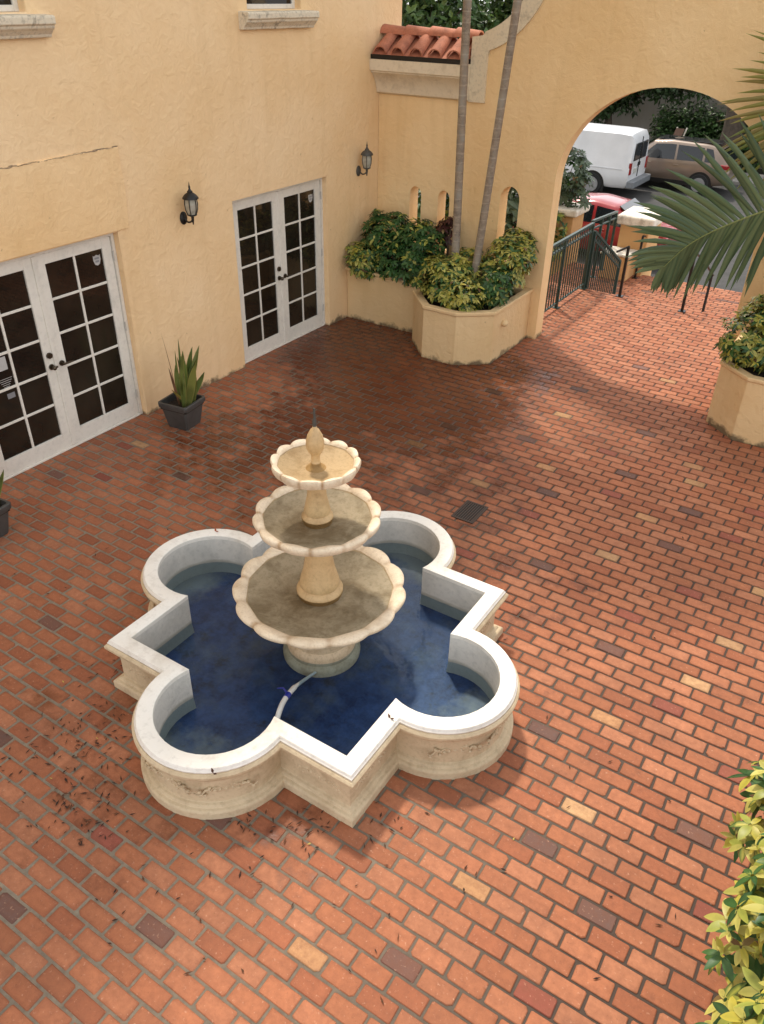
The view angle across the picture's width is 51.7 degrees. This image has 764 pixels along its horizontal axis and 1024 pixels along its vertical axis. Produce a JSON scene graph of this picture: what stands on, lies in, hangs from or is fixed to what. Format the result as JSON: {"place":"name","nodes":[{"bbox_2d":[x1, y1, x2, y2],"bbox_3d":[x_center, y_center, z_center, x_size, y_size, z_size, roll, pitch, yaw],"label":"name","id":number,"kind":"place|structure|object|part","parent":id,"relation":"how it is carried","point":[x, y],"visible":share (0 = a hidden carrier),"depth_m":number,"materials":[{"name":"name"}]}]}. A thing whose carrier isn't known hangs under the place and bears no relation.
{"place":"outdoors","nodes":[
{"label":"outdoors","id":0,"kind":"place"},
{"bbox_2d":[0,282,763,1023],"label":"courtyard paving","id":1,"kind":"structure","parent":0,"point":[26,994],"depth_m":5.63,"materials":[{"name":"brick"}]},
{"bbox_2d":[0,498,10,537],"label":"plant pot","id":2,"kind":"object","parent":1,"relation":"on","point":[5,506],"visible":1,"depth_m":7.24,"materials":[{"name":"grey plastic"}]},
{"bbox_2d":[0,470,3,495],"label":"snake plant","id":3,"kind":"object","parent":2,"relation":"on","point":[1,479],"visible":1,"depth_m":7.04,"materials":[{"name":"green plant"}]},
{"bbox_2d":[158,393,204,430],"bbox_3d":[-2.310,-1.167,9.163,0.399,0.322,0.399,15,36,20],"label":"plant pot","id":4,"kind":"object","parent":1,"relation":"on","point":[188,417],"visible":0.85,"depth_m":9.07,"materials":[{"name":"grey plastic"}]},
{"bbox_2d":[163,341,203,407],"bbox_3d":[-2.196,-1.550,8.886,0.398,0.802,0.593,-11,35,-17],"label":"snake plant","id":5,"kind":"object","parent":4,"relation":"on","point":[186,384],"visible":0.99,"depth_m":8.94,"materials":[{"name":"green plant"}]},
{"bbox_2d":[0,0,401,484],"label":"courtyard building","id":6,"kind":"structure","parent":1,"relation":"on","point":[253,123],"depth_m":8.70,"materials":[{"name":"beige paint"}]},
{"bbox_2d":[0,0,55,39],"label":"window","id":7,"kind":"structure","parent":6,"relation":"in","point":[12,26],"depth_m":6.69,"materials":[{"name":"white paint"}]},
{"bbox_2d":[0,233,142,481],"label":"french door","id":8,"kind":"structure","parent":6,"relation":"in","point":[68,376],"depth_m":8.25,"materials":[{"name":"white paint"}]},
{"bbox_2d":[180,182,198,224],"bbox_3d":[-2.150,-3.436,8.790,0.240,0.481,0.180,20,38,26],"label":"wall lantern","id":9,"kind":"object","parent":6,"relation":"attached to","point":[189,197],"depth_m":8.75,"materials":[{"name":"black metal"}]},
{"bbox_2d":[232,178,324,363],"bbox_3d":[-1.386,-3.324,10.806,0.182,2.135,1.918,20,38,26],"label":"french door","id":10,"kind":"structure","parent":6,"relation":"in","point":[279,241],"depth_m":10.79,"materials":[{"name":"white paint"}]},
{"bbox_2d":[238,0,319,29],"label":"window","id":11,"kind":"structure","parent":6,"relation":"in","point":[271,19],"depth_m":9.08,"materials":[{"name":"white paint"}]},
{"bbox_2d":[356,144,372,175],"bbox_3d":[-0.240,-5.044,11.272,0.240,0.481,0.180,20,38,26],"label":"wall lantern","id":12,"kind":"object","parent":6,"relation":"attached to","point":[367,154],"depth_m":11.23,"materials":[{"name":"metal"}]},
{"bbox_2d":[104,408,519,827],"bbox_3d":[-0.478,0.249,5.479,2.910,2.125,2.910,-15,37,-23],"label":"fountain","id":13,"kind":"object","parent":1,"relation":"on","point":[365,608],"visible":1,"depth_m":5.54,"materials":[{"name":"stone"}]},
{"bbox_2d":[275,671,315,718],"bbox_3d":[-0.635,1.252,5.570,0.147,0.136,0.652,15,36,19],"label":"water hose","id":14,"kind":"object","parent":13,"relation":"in","point":[288,694],"visible":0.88,"depth_m":5.47,"materials":[{"name":"plastic"}]},
{"bbox_2d":[0,421,744,1003],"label":"fallen leaves","id":15,"kind":"object","parent":1,"relation":"on","point":[228,821],"depth_m":4.91,"materials":[{"name":"brown plant"}]},
{"bbox_2d":[346,257,439,332],"bbox_3d":[0.246,-3.357,12.136,1.375,0.790,0.865,20,38,26],"label":"planter","id":16,"kind":"object","parent":1,"relation":"on","point":[387,302],"visible":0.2,"depth_m":11.88,"materials":[{"name":"paint"}]},
{"bbox_2d":[343,208,446,286],"bbox_3d":[0.229,-3.857,11.576,1.531,0.989,1.030,20,38,26],"label":"schefflera bush","id":17,"kind":"object","parent":16,"relation":"on","point":[398,241],"visible":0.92,"depth_m":11.38,"materials":[{"name":"green plant"}]},
{"bbox_2d":[451,500,488,523],"bbox_3d":[0.869,0.005,7.803,0.240,0.028,0.354,20,38,26],"label":"drain grate","id":18,"kind":"object","parent":1,"relation":"on","point":[468,511],"visible":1,"depth_m":7.79,"materials":[{"name":"metal"}]},
{"bbox_2d":[412,285,532,364],"bbox_3d":[1.199,-2.748,11.287,1.430,0.750,1.585,20,38,26],"label":"planter","id":19,"kind":"object","parent":1,"relation":"on","point":[484,335],"visible":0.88,"depth_m":10.80,"materials":[{"name":"paint"}]},
{"bbox_2d":[434,216,452,258],"bbox_3d":[0.916,-3.809,11.522,0.426,0.993,0.337,10,35,13],"label":"bronze plant","id":20,"kind":"object","parent":19,"relation":"on","point":[442,225],"visible":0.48,"depth_m":11.29,"materials":[{"name":"brown plant"}]},
{"bbox_2d":[450,0,471,278],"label":"palm tree","id":21,"kind":"object","parent":19,"relation":"on","point":[462,100],"visible":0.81,"depth_m":10.03,"materials":[{"name":"grey plant"}]},
{"bbox_2d":[411,227,538,311],"bbox_3d":[1.282,-3.321,10.890,1.502,1.045,1.585,20,38,26],"label":"schefflera bush","id":22,"kind":"object","parent":19,"relation":"on","point":[512,249],"visible":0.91,"depth_m":10.63,"materials":[{"name":"green plant"}]},
{"bbox_2d":[467,0,521,295],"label":"palm tree","id":23,"kind":"object","parent":19,"relation":"on","point":[506,72],"visible":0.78,"depth_m":9.83,"materials":[{"name":"grey plant"}]},
{"bbox_2d":[473,265,516,308],"bbox_3d":[1.533,-3.043,10.705,0.532,0.648,0.719,20,38,26],"label":"schefflera bush","id":24,"kind":"object","parent":19,"relation":"on","point":[495,293],"visible":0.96,"depth_m":10.50,"materials":[{"name":"green plant"}]},
{"bbox_2d":[370,0,763,341],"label":"arch wall","id":25,"kind":"structure","parent":1,"relation":"on","point":[578,66],"depth_m":10.26,"materials":[{"name":"paint"}]},
{"bbox_2d":[544,222,594,311],"bbox_3d":[2.852,-3.799,12.571,0.100,1.118,2.530,20,38,26],"label":"railing","id":26,"kind":"object","parent":1,"relation":"on","point":[565,240],"visible":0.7,"depth_m":12.78,"materials":[{"name":"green metal"}]},
{"bbox_2d":[615,246,629,297],"bbox_3d":[4.206,-4.418,13.792,0.142,0.846,1.604,8,34,10],"label":"handrail","id":27,"kind":"object","parent":1,"relation":"on","point":[623,273],"visible":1,"depth_m":13.23,"materials":[{"name":"black metal"}]},
{"bbox_2d":[695,760,763,1023],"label":"schefflera bush","id":28,"kind":"object","parent":1,"relation":"on","point":[739,999],"visible":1,"depth_m":3.18,"materials":[{"name":"green plant"}]},
{"bbox_2d":[706,328,763,447],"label":"planter","id":29,"kind":"object","parent":1,"relation":"on","point":[736,411],"visible":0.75,"depth_m":9.03,"materials":[{"name":"paint"}]},
{"bbox_2d":[626,30,763,300],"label":"palm tree","id":30,"kind":"object","parent":29,"relation":"on","point":[694,222],"visible":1,"depth_m":8.55,"materials":[{"name":"green plant"}]},
{"bbox_2d":[713,294,763,374],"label":"schefflera bush","id":31,"kind":"object","parent":29,"relation":"on","point":[753,343],"visible":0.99,"depth_m":8.81,"materials":[{"name":"green plant"}]},
{"bbox_2d":[407,12,763,174],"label":"ground","id":32,"kind":"structure","parent":0,"point":[759,171],"depth_m":33.09,"materials":[{"name":"green plant"}]},
{"bbox_2d":[402,0,511,38],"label":"garden tree","id":33,"kind":"object","parent":32,"relation":"on","point":[426,13],"visible":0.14,"depth_m":15.64,"materials":[{"name":"green plant"}]},
{"bbox_2d":[445,0,522,37],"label":"garden tree","id":34,"kind":"object","parent":32,"relation":"on","point":[505,9],"visible":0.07,"depth_m":16.42,"materials":[{"name":"green plant"}]},
{"bbox_2d":[549,202,589,274],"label":"gate pillar","id":35,"kind":"structure","parent":32,"relation":"on","point":[574,217],"depth_m":17.91,"materials":[{"name":"paint"}]},
{"bbox_2d":[551,147,594,260],"bbox_3d":[3.976,-7.013,17.905,1.554,2.598,1.312,20,38,26],"label":"pillar shrub","id":36,"kind":"object","parent":35,"relation":"on","point":[580,177],"visible":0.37,"depth_m":17.51,"materials":[{"name":"green plant"}]},
{"bbox_2d":[589,87,711,124],"bbox_3d":[10.222,-17.112,33.280,7.389,4.247,2.877,27,42,34],"label":"broadleaf tree","id":37,"kind":"object","parent":32,"relation":"on","point":[624,104],"visible":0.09,"depth_m":32.56,"materials":[{"name":"green plant"}]},
{"bbox_2d":[591,89,761,168],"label":"garden wall","id":38,"kind":"structure","parent":32,"relation":"on","point":[644,116],"depth_m":34.42,"materials":[{"name":"grey paint"}]},
{"bbox_2d":[648,97,758,171],"bbox_3d":[14.184,-15.411,32.452,6.560,2.900,1.796,20,38,26],"label":"hedge","id":39,"kind":"object","parent":32,"relation":"on","point":[692,122],"visible":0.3,"depth_m":32.62,"materials":[{"name":"green plant"}]},
{"bbox_2d":[719,106,745,147],"bbox_3d":[14.665,-16.234,30.263,7.054,6.296,3.646,20,38,26],"label":"broadleaf tree","id":40,"kind":"object","parent":32,"relation":"on","point":[729,130],"visible":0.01,"depth_m":31.28,"materials":[{"name":"plant"}]},
{"bbox_2d":[418,181,763,292],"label":"road","id":41,"kind":"structure","parent":0,"point":[642,193],"depth_m":27.34,"materials":[{"name":"grey asphalt"}]},
{"bbox_2d":[513,190,680,250],"bbox_3d":[5.794,-7.915,21.619,4.460,1.466,1.894,20,38,26],"label":"sedan","id":42,"kind":"object","parent":41,"relation":"on","point":[604,203],"visible":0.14,"depth_m":20.76,"materials":[{"name":"red paint"}]},
{"bbox_3d":[5.125,-8.016,21.047,1.080,0.443,0.218,20,38,26],"label":"side window","id":43,"kind":"part","parent":42,"relation":"part of","materials":[{"name":"black glass"}]},
{"bbox_3d":[6.001,-7.695,20.576,0.930,0.412,0.210,20,38,26],"label":"side window","id":44,"kind":"part","parent":42,"relation":"part of","materials":[{"name":"black glass"}]},
{"bbox_3d":[6.760,-7.943,20.857,0.650,0.420,1.200,20,38,26],"label":"rear window","id":45,"kind":"part","parent":42,"relation":"part of","materials":[{"name":"grey glass"}]},
{"bbox_2d":[563,123,650,192],"bbox_3d":[6.566,-13.159,28.974,6.290,2.088,2.114,20,38,26],"label":"cargo van","id":46,"kind":"object","parent":41,"relation":"on","point":[616,156],"visible":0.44,"depth_m":27.36,"materials":[{"name":"paint"}]},
{"bbox_3d":[8.811,-12.425,27.190,0.062,0.560,0.570,20,38,26],"label":"rear window","id":47,"kind":"part","parent":46,"relation":"part of","materials":[{"name":"black glass"}]},
{"bbox_3d":[9.218,-12.768,27.719,0.062,0.560,0.570,20,38,26],"label":"rear window","id":48,"kind":"part","parent":46,"relation":"part of","materials":[{"name":"black glass"}]},
{"bbox_2d":[644,134,739,194],"bbox_3d":[10.622,-12.959,29.175,4.650,1.677,1.974,20,38,26],"label":"suv","id":49,"kind":"object","parent":41,"relation":"on","point":[664,152],"visible":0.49,"depth_m":28.22,"materials":[{"name":"paint"}]},
{"bbox_3d":[9.984,-13.060,28.515,1.300,0.531,0.209,20,38,26],"label":"side window","id":50,"kind":"part","parent":49,"relation":"part of","materials":[{"name":"grey glass"}]},
{"bbox_3d":[10.945,-12.725,27.990,0.950,0.467,0.202,20,38,26],"label":"side window","id":51,"kind":"part","parent":49,"relation":"part of","materials":[{"name":"grey glass"}]},
{"bbox_3d":[11.555,-12.502,27.679,0.430,0.425,0.210,20,38,26],"label":"side window","id":52,"kind":"part","parent":49,"relation":"part of","materials":[{"name":"grey glass"}]},
{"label":"rear window","id":53,"kind":"part","parent":49,"relation":"part of","materials":[{"name":"black glass"}]},
{"bbox_2d":[598,206,661,280],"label":"gate pillar","id":54,"kind":"structure","parent":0,"point":[631,216],"depth_m":17.09,"materials":[{"name":"paint"}]},
{"bbox_2d":[590,211,618,277],"bbox_3d":[4.285,-5.215,15.380,0.118,1.818,4.305,13,35,17],"label":"railing","id":55,"kind":"object","parent":54,"relation":"attached to","point":[601,218],"visible":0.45,"depth_m":15.78,"materials":[{"name":"black metal"}]},
{"bbox_2d":[548,262,741,317],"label":"landing paving","id":56,"kind":"structure","parent":0,"point":[662,299],"depth_m":16.42,"materials":[{"name":"brick"}]},
{"bbox_2d":[632,235,657,278],"bbox_3d":[5.965,-5.856,17.575,0.113,0.917,1.613,20,38,26],"label":"handrail","id":57,"kind":"object","parent":56,"relation":"on","point":[636,269],"visible":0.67,"depth_m":17.11,"materials":[{"name":"black metal"}]},
{"bbox_2d":[673,127,687,135],"bbox_3d":[11.931,-14.959,32.261,0.749,1.421,0.351,20,38,26],"label":"garden chair","id":58,"kind":"object","parent":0,"point":[678,131],"visible":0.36,"depth_m":31.88,"materials":[{"name":"stone"}]},
{"bbox_2d":[732,173,763,186],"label":"pavement","id":59,"kind":"structure","parent":0,"point":[735,181],"depth_m":30.12,"materials":[{"name":"concrete"}]},
{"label":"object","id":60,"kind":"structure","parent":0,"visible":0},
{"bbox_2d":[417,187,518,240],"bbox_3d":[1.529,-4.591,14.558,3.293,3.600,1.611,20,38,26],"label":"garden shrub","id":61,"kind":"object","parent":60,"relation":"on","point":[512,210],"visible":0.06,"depth_m":13.24,"materials":[{"name":"green plant"}]},
{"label":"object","id":62,"kind":"structure","parent":0,"visible":0},
{"bbox_2d":[585,230,621,293],"bbox_3d":[4.044,-4.314,14.398,0.100,1.956,1.870,20,38,26],"label":"railing","id":63,"kind":"object","parent":62,"relation":"on","point":[614,258],"visible":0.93,"depth_m":14.12,"materials":[{"name":"green metal"}]},
{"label":"step paving","id":64,"kind":"structure","parent":62,"relation":"on","visible":0},
{"bbox_2d":[677,254,713,312],"bbox_3d":[5.318,-3.692,13.304,0.114,1.716,1.617,22,39,28],"label":"handrail","id":65,"kind":"object","parent":64,"relation":"on","point":[682,310],"visible":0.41,"depth_m":12.83,"materials":[{"name":"black metal"}]}
]}

